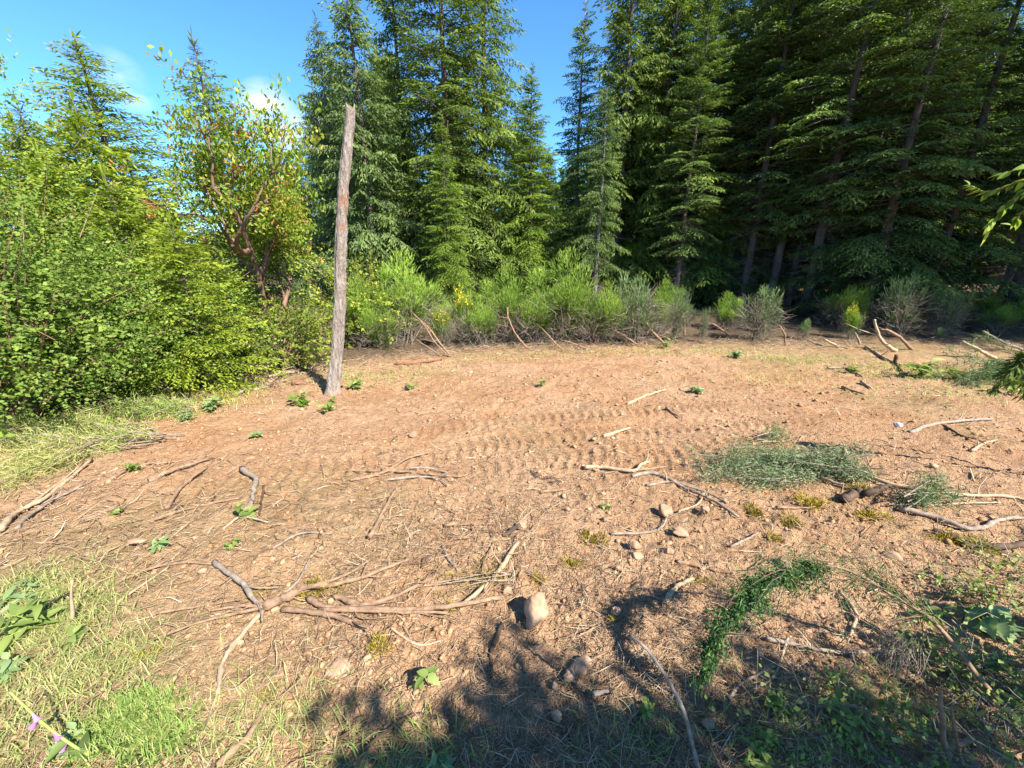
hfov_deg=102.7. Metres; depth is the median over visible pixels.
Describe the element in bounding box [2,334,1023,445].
brush litter
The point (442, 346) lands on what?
leaning stem
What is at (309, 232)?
background fir
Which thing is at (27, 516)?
stick
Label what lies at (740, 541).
stick
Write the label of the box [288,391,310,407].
leafy weed
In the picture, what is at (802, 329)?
broom bush
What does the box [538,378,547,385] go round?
leafy weed
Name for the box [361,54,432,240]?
background fir
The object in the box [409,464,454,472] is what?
stick
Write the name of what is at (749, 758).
leafy weed
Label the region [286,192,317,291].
background fir
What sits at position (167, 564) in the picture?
stick
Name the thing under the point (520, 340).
leaning stem
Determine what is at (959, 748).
stick
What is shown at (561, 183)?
distant wood
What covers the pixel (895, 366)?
edge grass
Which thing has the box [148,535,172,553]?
leafy weed
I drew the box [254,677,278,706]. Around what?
moss clump
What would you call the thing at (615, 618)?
moss clump
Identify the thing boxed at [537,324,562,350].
leaning stem
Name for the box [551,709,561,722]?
stone
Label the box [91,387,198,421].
cut broom
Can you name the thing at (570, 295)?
broom bush
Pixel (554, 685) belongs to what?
stone
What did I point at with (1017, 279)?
fir tree
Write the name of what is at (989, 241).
background fir
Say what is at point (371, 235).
hemlock tree
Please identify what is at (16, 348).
leafy shrub
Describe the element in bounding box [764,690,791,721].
leafy weed
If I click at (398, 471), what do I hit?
stick
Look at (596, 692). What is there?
stick
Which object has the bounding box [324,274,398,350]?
broom bush
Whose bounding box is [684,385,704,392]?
leafy weed
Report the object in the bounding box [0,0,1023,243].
sky
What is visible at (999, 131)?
background fir
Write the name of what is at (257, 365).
cut branch
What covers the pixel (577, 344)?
leaning stem
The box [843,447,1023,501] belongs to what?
stick
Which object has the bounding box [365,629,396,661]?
moss clump
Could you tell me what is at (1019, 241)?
background fir
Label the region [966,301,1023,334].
broom bush
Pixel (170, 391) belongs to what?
cut branch
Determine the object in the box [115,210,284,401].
young fir tree
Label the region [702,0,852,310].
stand fir tree
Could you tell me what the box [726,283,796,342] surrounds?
broom bush
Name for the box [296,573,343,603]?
moss clump
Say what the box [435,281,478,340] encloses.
broom bush
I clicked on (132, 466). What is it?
leafy weed
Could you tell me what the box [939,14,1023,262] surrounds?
background fir
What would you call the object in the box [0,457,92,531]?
stick
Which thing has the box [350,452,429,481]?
stick
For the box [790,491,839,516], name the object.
moss clump
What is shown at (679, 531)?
stone
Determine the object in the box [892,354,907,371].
stick
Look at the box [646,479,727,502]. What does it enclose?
stick
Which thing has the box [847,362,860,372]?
leafy weed
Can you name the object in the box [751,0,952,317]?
stand fir tree
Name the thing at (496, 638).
stick
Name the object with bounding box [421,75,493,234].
background fir
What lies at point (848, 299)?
broom bush
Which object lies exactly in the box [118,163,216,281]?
hemlock tree
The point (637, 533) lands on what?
stick
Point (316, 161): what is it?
background fir
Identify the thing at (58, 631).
mixed grass
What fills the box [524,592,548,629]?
stone
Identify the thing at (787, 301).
stand fir tree
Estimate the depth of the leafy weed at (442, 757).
1.41 m
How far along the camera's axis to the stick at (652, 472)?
3.22 m
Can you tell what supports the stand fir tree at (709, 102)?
on the ground at (828, 430)
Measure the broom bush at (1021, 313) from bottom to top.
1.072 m
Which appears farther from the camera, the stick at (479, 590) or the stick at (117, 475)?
the stick at (117, 475)
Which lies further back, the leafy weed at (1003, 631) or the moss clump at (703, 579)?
the moss clump at (703, 579)
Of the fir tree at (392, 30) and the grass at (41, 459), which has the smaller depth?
the grass at (41, 459)
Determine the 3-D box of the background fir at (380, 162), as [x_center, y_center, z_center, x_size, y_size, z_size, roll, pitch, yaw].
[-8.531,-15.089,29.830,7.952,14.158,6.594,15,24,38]
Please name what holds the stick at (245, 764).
on the ground at (828, 430)
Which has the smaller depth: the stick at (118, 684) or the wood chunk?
the stick at (118, 684)
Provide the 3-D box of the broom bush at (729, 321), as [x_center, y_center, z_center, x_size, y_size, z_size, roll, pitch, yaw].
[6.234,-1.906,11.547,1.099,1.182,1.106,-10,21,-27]
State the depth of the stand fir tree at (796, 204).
17.11 m
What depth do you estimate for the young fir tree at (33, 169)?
6.41 m
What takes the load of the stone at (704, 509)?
on the ground at (828, 430)
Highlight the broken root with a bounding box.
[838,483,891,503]
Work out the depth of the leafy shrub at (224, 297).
6.35 m
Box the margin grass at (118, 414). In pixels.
[0,386,277,458]
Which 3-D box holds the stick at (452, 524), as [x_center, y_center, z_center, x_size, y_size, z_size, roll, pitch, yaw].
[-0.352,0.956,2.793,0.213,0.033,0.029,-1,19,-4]
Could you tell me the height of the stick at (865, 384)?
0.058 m
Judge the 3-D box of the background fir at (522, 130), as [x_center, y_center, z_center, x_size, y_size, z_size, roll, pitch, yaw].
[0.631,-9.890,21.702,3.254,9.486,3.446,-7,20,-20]
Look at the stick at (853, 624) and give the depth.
1.98 m
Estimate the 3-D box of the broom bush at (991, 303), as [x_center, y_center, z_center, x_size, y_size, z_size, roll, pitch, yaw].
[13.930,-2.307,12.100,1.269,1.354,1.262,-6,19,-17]
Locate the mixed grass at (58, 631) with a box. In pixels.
[0,546,418,767]
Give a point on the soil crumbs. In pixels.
(464, 675)
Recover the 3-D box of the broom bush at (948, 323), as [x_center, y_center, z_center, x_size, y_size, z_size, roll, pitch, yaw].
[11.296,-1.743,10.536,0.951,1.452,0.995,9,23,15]
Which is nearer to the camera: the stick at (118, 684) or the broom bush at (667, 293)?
the stick at (118, 684)
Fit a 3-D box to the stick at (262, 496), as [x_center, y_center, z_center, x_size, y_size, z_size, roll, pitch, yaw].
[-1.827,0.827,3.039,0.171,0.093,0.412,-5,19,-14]
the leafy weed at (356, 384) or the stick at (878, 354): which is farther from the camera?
the stick at (878, 354)
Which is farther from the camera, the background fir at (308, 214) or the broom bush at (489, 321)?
the background fir at (308, 214)
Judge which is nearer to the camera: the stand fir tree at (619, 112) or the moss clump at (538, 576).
the moss clump at (538, 576)
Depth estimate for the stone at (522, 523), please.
2.75 m
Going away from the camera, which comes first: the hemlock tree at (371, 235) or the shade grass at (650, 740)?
the shade grass at (650, 740)
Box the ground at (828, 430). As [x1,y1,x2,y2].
[0,248,1023,767]
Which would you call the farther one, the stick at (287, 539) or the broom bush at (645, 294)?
the broom bush at (645, 294)
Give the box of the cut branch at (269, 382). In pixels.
[254,364,300,390]
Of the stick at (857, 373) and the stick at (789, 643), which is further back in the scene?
the stick at (857, 373)
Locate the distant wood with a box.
[196,109,1022,278]
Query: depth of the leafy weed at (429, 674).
1.63 m
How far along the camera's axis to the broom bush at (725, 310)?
11.38 m
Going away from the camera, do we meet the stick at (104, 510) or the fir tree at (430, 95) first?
the stick at (104, 510)
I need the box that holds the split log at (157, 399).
[131,396,174,402]
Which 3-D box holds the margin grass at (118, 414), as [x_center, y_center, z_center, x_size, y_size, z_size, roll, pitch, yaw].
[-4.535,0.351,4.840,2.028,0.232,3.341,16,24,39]
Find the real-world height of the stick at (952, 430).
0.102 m
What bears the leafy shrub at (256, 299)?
on the ground at (828, 430)
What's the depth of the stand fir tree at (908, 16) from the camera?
13.68 m
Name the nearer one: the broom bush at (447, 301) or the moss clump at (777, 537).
the moss clump at (777, 537)
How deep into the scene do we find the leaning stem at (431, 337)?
8.37 m
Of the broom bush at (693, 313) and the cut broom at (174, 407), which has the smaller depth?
the cut broom at (174, 407)
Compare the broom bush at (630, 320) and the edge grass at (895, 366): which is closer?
the edge grass at (895, 366)
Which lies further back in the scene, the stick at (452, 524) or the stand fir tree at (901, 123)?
the stand fir tree at (901, 123)
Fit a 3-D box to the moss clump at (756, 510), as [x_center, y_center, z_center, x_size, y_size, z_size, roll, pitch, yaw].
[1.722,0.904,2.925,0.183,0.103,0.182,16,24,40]
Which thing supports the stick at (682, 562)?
on the ground at (828, 430)
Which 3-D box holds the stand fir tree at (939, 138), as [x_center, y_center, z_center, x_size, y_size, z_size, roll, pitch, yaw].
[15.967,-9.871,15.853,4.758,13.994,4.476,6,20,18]
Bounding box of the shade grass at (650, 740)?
[259,628,1023,767]
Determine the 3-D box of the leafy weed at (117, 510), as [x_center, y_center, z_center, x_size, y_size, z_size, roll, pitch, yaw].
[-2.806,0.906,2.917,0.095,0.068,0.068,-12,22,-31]
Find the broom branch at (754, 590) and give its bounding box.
[684,532,1011,712]
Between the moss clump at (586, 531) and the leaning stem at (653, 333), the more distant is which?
the leaning stem at (653, 333)
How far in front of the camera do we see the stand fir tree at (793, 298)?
15.70 m
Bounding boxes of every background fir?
[280,171,316,276]
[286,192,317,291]
[289,83,350,265]
[293,145,321,235]
[297,186,332,289]
[297,192,331,276]
[300,89,357,260]
[302,106,328,256]
[305,64,391,261]
[330,64,386,185]
[360,42,425,267]
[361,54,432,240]
[364,32,414,197]
[367,71,428,255]
[420,43,496,256]
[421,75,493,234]
[421,116,482,267]
[431,95,475,265]
[438,96,480,242]
[464,80,521,266]
[493,111,539,274]
[495,94,557,287]
[527,145,571,280]
[553,147,584,277]
[917,12,1021,254]
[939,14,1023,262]
[943,50,1023,281]
[944,35,1023,266]
[947,49,1023,269]
[964,108,1023,278]
[970,77,1017,276]
[980,127,1023,294]
[986,145,1023,276]
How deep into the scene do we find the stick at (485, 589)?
2.22 m
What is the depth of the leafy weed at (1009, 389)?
5.63 m
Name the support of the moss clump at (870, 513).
on the ground at (828, 430)
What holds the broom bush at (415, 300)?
on the ground at (828, 430)
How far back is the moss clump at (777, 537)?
2.61 m
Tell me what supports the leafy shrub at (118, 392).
on the ground at (828, 430)
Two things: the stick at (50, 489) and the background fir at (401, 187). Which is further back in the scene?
the background fir at (401, 187)
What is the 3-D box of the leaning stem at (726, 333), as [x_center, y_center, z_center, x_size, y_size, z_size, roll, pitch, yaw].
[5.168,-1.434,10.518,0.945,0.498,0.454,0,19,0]
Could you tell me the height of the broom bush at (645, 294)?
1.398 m
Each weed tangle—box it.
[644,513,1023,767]
[691,534,1023,767]
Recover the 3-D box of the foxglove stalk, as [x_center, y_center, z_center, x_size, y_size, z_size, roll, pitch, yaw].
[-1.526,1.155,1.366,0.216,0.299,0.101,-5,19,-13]
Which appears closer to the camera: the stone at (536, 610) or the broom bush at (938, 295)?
the stone at (536, 610)
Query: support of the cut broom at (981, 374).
on the ground at (828, 430)
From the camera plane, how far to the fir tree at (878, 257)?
11.23 m
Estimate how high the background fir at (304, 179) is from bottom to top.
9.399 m
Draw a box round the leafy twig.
[962,164,1023,244]
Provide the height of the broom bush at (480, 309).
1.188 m
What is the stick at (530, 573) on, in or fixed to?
on the ground at (828, 430)
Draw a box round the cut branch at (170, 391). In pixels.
[148,381,175,415]
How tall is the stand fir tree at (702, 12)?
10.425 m
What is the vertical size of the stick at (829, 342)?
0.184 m
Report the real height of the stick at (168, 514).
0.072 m
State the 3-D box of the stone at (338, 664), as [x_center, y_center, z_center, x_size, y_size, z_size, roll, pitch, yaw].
[-0.739,1.220,1.757,0.096,0.032,0.093,11,22,13]
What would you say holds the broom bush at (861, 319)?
on the ground at (828, 430)
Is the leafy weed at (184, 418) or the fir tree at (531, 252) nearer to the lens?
the leafy weed at (184, 418)
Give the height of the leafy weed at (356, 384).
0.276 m
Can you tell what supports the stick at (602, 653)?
on the ground at (828, 430)
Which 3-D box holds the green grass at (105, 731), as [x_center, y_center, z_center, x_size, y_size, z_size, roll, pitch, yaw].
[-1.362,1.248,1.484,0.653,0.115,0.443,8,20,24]
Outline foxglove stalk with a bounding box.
[9,692,97,767]
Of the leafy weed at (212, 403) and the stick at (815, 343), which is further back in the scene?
the stick at (815, 343)
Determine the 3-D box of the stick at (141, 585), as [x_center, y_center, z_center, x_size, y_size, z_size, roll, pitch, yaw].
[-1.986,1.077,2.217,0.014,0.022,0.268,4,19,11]
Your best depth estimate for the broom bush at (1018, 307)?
12.49 m
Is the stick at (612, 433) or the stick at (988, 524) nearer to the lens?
the stick at (988, 524)
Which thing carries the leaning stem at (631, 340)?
on the ground at (828, 430)
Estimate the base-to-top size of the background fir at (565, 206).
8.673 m
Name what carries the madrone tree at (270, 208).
on the ground at (828, 430)
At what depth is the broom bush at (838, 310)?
12.41 m
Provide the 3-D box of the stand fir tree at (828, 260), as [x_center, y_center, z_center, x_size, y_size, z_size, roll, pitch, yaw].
[12.949,-8.880,14.939,4.607,12.617,4.896,-11,21,-29]
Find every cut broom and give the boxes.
[0,390,184,461]
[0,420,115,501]
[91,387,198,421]
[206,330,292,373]
[407,555,525,596]
[675,435,883,496]
[752,416,793,445]
[888,467,977,513]
[921,330,1022,387]
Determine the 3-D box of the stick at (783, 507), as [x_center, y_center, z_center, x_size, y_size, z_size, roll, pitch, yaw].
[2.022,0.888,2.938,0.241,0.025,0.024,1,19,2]
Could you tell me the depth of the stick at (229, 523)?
2.78 m
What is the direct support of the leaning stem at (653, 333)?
on the ground at (828, 430)
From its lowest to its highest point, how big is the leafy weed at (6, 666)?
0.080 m
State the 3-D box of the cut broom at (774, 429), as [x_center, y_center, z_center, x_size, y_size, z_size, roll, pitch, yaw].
[2.624,0.527,4.108,0.640,0.298,0.343,-12,22,-31]
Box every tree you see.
[0,28,215,353]
[0,83,217,360]
[0,93,210,318]
[0,107,151,349]
[0,137,160,377]
[1,28,329,377]
[37,160,251,398]
[91,44,331,353]
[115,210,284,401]
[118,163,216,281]
[135,26,350,327]
[190,250,294,373]
[285,10,387,307]
[301,0,437,311]
[349,0,461,278]
[373,0,550,315]
[420,0,558,304]
[420,113,485,312]
[477,62,568,306]
[542,0,603,280]
[542,0,692,302]
[561,3,645,297]
[569,86,631,305]
[585,0,724,302]
[603,0,712,297]
[607,0,804,307]
[610,18,682,298]
[611,6,671,294]
[637,0,734,300]
[638,11,740,305]
[657,0,759,305]
[693,0,797,304]
[695,0,775,299]
[701,3,812,305]
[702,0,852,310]
[705,0,784,297]
[721,0,814,301]
[731,0,860,304]
[743,0,887,308]
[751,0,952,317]
[758,6,926,302]
[767,9,904,299]
[768,0,1020,318]
[771,0,883,305]
[781,10,940,294]
[814,4,941,295]
[819,0,985,303]
[841,0,1023,329]
[855,0,1023,304]
[869,0,1020,300]
[907,8,965,223]
[953,35,1023,322]
[973,250,1023,305]
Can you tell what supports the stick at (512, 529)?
on the ground at (828, 430)
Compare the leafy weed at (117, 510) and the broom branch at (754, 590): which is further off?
the leafy weed at (117, 510)
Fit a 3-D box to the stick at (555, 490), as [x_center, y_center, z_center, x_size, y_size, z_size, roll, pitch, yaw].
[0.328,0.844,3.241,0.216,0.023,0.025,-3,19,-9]
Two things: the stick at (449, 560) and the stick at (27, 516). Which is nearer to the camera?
the stick at (449, 560)
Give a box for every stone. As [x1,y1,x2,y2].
[127,537,146,543]
[325,657,350,678]
[408,431,416,437]
[502,585,511,595]
[515,519,526,529]
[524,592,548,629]
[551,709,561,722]
[552,681,557,689]
[563,667,575,682]
[570,654,591,675]
[611,606,620,616]
[627,539,640,549]
[630,551,643,559]
[658,504,672,516]
[663,547,673,554]
[672,526,688,536]
[700,505,709,513]
[700,717,714,729]
[778,556,791,567]
[882,550,902,560]
[893,422,902,426]
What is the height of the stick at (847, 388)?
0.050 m
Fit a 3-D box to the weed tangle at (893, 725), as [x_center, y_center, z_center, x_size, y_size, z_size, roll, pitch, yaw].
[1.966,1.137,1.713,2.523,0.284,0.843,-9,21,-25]
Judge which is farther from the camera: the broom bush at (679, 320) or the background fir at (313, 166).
the background fir at (313, 166)
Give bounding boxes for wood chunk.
[291,379,306,384]
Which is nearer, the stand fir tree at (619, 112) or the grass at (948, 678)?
the grass at (948, 678)
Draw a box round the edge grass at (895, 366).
[259,345,1023,409]
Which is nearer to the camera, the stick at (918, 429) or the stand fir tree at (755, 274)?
the stick at (918, 429)
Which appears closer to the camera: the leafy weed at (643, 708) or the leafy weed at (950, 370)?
the leafy weed at (643, 708)
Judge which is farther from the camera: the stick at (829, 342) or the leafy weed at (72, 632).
the stick at (829, 342)
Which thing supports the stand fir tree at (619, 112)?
on the ground at (828, 430)
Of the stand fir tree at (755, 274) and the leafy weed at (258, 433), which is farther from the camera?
the stand fir tree at (755, 274)
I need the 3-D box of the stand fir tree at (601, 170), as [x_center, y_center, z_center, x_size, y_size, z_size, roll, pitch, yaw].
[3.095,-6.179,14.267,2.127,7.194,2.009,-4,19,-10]
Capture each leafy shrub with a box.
[0,85,245,447]
[0,213,255,421]
[0,229,141,437]
[4,154,231,292]
[22,259,317,404]
[171,274,313,355]
[198,294,356,382]
[293,244,412,347]
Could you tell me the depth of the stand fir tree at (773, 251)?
16.45 m
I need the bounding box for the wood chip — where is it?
[339,724,354,739]
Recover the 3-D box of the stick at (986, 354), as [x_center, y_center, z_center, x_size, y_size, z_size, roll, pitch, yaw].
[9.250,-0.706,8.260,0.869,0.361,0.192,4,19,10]
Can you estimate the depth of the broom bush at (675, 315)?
11.52 m
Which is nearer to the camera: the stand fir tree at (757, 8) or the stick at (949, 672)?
the stick at (949, 672)
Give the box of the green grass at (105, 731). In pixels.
[42,668,232,767]
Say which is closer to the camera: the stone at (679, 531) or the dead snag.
the stone at (679, 531)
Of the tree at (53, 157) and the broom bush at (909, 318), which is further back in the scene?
the broom bush at (909, 318)
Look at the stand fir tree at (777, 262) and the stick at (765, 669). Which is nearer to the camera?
the stick at (765, 669)
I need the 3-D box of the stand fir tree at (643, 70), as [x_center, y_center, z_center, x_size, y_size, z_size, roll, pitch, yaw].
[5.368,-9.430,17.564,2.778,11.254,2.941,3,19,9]
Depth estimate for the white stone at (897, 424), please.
4.50 m
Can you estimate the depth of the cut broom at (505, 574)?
2.23 m
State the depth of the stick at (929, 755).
1.45 m
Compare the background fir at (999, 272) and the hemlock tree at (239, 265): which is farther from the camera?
the background fir at (999, 272)
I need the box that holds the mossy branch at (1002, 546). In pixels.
[931,527,1023,549]
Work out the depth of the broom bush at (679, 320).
10.11 m
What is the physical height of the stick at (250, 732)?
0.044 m
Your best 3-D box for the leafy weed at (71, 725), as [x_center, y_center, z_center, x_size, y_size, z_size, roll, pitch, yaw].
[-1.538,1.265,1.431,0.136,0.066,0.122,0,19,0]
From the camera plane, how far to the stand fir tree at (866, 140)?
16.53 m
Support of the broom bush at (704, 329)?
on the ground at (828, 430)
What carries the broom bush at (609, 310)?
on the ground at (828, 430)
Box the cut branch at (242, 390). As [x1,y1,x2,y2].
[236,375,276,396]
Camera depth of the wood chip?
1.51 m
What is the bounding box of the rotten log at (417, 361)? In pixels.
[396,357,441,364]
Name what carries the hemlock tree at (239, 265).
on the ground at (828, 430)
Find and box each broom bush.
[279,310,331,351]
[319,303,332,330]
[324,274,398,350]
[352,297,408,349]
[365,246,455,345]
[398,312,417,328]
[427,298,454,326]
[427,305,457,347]
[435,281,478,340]
[453,297,510,347]
[469,295,497,334]
[477,261,540,344]
[509,288,567,345]
[517,245,614,350]
[557,279,634,347]
[603,271,675,345]
[614,300,647,332]
[629,292,666,334]
[637,288,652,321]
[643,291,672,333]
[649,277,685,326]
[661,297,693,330]
[662,285,693,340]
[685,304,701,326]
[696,306,711,342]
[708,291,748,330]
[715,296,748,330]
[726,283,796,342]
[749,312,768,330]
[794,318,812,340]
[810,280,882,329]
[819,293,867,321]
[835,300,871,339]
[835,309,871,330]
[866,273,942,339]
[889,303,924,331]
[909,288,970,333]
[922,289,978,337]
[929,327,947,341]
[960,285,1009,327]
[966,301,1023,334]
[1001,291,1023,322]
[1004,302,1023,329]
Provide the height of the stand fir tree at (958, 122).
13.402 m
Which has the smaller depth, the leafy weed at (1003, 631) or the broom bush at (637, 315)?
the leafy weed at (1003, 631)
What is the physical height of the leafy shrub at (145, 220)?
4.527 m
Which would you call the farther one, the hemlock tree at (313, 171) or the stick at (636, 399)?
the hemlock tree at (313, 171)
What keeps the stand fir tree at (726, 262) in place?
on the ground at (828, 430)
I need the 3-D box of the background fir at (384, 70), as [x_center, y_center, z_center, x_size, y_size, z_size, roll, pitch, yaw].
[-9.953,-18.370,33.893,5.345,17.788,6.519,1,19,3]
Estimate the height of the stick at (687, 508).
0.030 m
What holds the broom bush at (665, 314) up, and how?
on the ground at (828, 430)
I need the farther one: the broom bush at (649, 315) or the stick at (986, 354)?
the broom bush at (649, 315)
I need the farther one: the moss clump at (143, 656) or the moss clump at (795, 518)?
the moss clump at (795, 518)
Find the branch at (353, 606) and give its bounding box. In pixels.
[151,556,501,731]
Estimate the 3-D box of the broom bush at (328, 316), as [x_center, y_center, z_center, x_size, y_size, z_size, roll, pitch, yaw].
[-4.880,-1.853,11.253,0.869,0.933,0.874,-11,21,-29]
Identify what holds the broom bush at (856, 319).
on the ground at (828, 430)
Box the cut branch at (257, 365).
[242,361,278,375]
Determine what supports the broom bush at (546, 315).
on the ground at (828, 430)
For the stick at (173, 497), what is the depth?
3.19 m
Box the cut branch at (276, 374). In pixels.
[268,367,306,377]
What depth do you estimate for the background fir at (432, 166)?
31.06 m
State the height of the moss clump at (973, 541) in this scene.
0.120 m
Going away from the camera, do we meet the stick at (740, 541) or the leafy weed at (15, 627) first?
the leafy weed at (15, 627)
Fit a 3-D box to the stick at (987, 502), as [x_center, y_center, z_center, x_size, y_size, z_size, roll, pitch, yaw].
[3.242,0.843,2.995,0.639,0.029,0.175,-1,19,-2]
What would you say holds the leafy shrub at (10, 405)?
on the ground at (828, 430)
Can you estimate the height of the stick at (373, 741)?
0.041 m
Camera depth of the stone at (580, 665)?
1.75 m
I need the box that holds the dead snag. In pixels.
[323,102,355,397]
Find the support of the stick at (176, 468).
on the ground at (828, 430)
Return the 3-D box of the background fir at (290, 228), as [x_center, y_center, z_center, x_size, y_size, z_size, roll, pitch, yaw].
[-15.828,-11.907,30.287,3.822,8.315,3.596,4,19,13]
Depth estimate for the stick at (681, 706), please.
1.35 m
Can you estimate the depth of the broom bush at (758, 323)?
11.44 m
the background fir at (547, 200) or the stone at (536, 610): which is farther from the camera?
the background fir at (547, 200)
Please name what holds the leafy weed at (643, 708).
on the ground at (828, 430)
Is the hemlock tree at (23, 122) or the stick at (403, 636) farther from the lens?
the hemlock tree at (23, 122)
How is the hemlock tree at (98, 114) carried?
on the ground at (828, 430)
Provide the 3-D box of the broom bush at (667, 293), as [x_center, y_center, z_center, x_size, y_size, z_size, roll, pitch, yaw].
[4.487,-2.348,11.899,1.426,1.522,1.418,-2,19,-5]
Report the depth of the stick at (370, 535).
2.80 m
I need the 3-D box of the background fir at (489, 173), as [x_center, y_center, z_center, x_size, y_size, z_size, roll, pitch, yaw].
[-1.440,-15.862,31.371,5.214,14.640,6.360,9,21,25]
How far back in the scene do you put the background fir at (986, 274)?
28.46 m
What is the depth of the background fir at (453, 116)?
30.84 m
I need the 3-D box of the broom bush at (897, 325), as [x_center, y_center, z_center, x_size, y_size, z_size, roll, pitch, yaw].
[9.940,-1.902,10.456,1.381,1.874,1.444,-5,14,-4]
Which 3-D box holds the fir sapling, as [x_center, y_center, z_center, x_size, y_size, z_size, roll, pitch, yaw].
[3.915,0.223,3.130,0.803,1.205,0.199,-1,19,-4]
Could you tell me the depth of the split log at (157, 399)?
5.31 m
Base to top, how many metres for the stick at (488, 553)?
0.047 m
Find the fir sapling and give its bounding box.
[975,343,1023,472]
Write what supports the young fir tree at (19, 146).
on the ground at (828, 430)
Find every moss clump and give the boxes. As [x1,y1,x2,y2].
[125,644,164,665]
[242,589,265,599]
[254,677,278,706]
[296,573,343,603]
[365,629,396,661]
[529,570,547,588]
[560,554,589,572]
[577,530,611,548]
[579,529,590,537]
[608,614,623,626]
[693,575,717,587]
[743,501,764,521]
[764,529,783,545]
[777,510,804,529]
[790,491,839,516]
[844,482,881,492]
[846,506,897,524]
[926,528,971,547]
[962,532,1003,558]
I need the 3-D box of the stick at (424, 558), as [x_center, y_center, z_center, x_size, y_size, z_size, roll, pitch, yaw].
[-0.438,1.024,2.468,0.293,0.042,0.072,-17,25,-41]
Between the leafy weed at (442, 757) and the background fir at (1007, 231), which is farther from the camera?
the background fir at (1007, 231)
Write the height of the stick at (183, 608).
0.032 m
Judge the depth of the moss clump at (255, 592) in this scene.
2.19 m
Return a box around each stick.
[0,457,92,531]
[13,482,85,530]
[25,463,85,505]
[34,617,105,640]
[70,580,74,622]
[75,664,139,711]
[84,503,119,521]
[107,452,198,480]
[115,550,211,583]
[118,566,169,600]
[147,442,238,481]
[154,466,211,509]
[154,494,239,520]
[155,598,241,614]
[215,696,270,766]
[222,516,273,529]
[239,466,258,511]
[241,719,284,767]
[249,485,269,514]
[272,527,332,548]
[347,460,470,476]
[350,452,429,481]
[358,695,454,755]
[367,488,395,538]
[384,471,450,484]
[389,625,440,645]
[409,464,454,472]
[420,543,460,568]
[441,545,458,584]
[444,522,474,526]
[464,541,519,600]
[474,622,508,690]
[481,542,494,579]
[482,571,500,592]
[501,523,520,536]
[517,570,556,594]
[540,489,566,492]
[563,640,605,674]
[584,449,665,472]
[592,689,608,695]
[602,427,630,437]
[602,514,620,521]
[610,512,689,534]
[625,630,700,767]
[626,383,672,404]
[631,470,739,517]
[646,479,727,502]
[662,577,694,603]
[665,406,679,417]
[676,556,750,575]
[678,490,708,511]
[727,644,771,700]
[729,532,758,547]
[742,637,788,693]
[765,635,906,657]
[776,506,810,508]
[807,339,822,345]
[815,472,854,486]
[819,590,857,646]
[823,339,840,345]
[826,366,865,376]
[841,386,865,394]
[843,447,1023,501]
[845,319,897,351]
[860,380,871,388]
[864,346,903,366]
[878,327,913,349]
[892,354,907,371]
[899,506,1023,530]
[907,411,995,432]
[915,648,985,693]
[917,735,979,767]
[923,493,1006,506]
[937,691,952,767]
[942,425,990,446]
[946,341,996,358]
[950,706,965,767]
[969,435,1005,451]
[975,330,1023,350]
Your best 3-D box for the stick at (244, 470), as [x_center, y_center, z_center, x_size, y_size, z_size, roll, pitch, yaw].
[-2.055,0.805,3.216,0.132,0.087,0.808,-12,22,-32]
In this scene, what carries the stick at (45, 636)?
on the ground at (828, 430)
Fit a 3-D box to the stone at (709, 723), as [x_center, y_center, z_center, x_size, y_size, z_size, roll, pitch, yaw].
[0.727,1.265,1.524,0.047,0.043,0.045,4,13,-8]
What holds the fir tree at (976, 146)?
on the ground at (828, 430)
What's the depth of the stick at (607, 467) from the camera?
3.54 m
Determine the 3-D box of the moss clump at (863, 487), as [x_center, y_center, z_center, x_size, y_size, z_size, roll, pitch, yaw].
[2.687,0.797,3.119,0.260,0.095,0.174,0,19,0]
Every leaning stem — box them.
[409,318,449,356]
[411,310,451,356]
[416,339,441,355]
[495,307,527,347]
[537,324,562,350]
[563,340,588,349]
[600,316,639,345]
[644,318,663,343]
[708,320,733,338]
[774,325,801,345]
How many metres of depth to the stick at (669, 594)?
2.18 m
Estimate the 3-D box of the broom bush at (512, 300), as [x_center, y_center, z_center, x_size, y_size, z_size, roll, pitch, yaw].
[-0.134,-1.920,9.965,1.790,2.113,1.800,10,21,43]
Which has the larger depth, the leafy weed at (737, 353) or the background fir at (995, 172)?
the background fir at (995, 172)
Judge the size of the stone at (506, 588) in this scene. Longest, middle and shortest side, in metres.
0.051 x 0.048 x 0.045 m
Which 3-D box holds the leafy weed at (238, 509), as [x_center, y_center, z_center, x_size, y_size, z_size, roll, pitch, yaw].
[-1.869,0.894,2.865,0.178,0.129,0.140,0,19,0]
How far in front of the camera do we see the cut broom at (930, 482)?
2.87 m
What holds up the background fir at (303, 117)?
on the ground at (828, 430)
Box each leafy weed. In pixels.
[0,573,46,613]
[0,584,66,654]
[0,652,29,682]
[46,722,83,763]
[52,623,89,650]
[110,504,126,514]
[116,462,144,470]
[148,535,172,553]
[175,411,194,421]
[198,395,224,412]
[223,537,241,549]
[233,502,260,520]
[249,430,262,436]
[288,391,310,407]
[315,395,335,411]
[342,372,363,388]
[406,375,417,389]
[411,666,440,691]
[418,749,457,767]
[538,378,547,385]
[600,503,610,509]
[639,696,655,721]
[659,337,673,347]
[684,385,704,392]
[727,350,742,357]
[739,737,775,767]
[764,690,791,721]
[823,689,876,741]
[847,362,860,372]
[901,358,945,378]
[911,606,950,627]
[940,366,965,379]
[945,604,1023,645]
[970,649,1017,678]
[1004,385,1023,394]
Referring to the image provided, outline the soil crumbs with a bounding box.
[0,345,1023,767]
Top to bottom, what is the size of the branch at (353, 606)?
0.188 m
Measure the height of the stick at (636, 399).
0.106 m
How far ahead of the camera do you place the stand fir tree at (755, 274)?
15.62 m
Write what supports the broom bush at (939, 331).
on the ground at (828, 430)

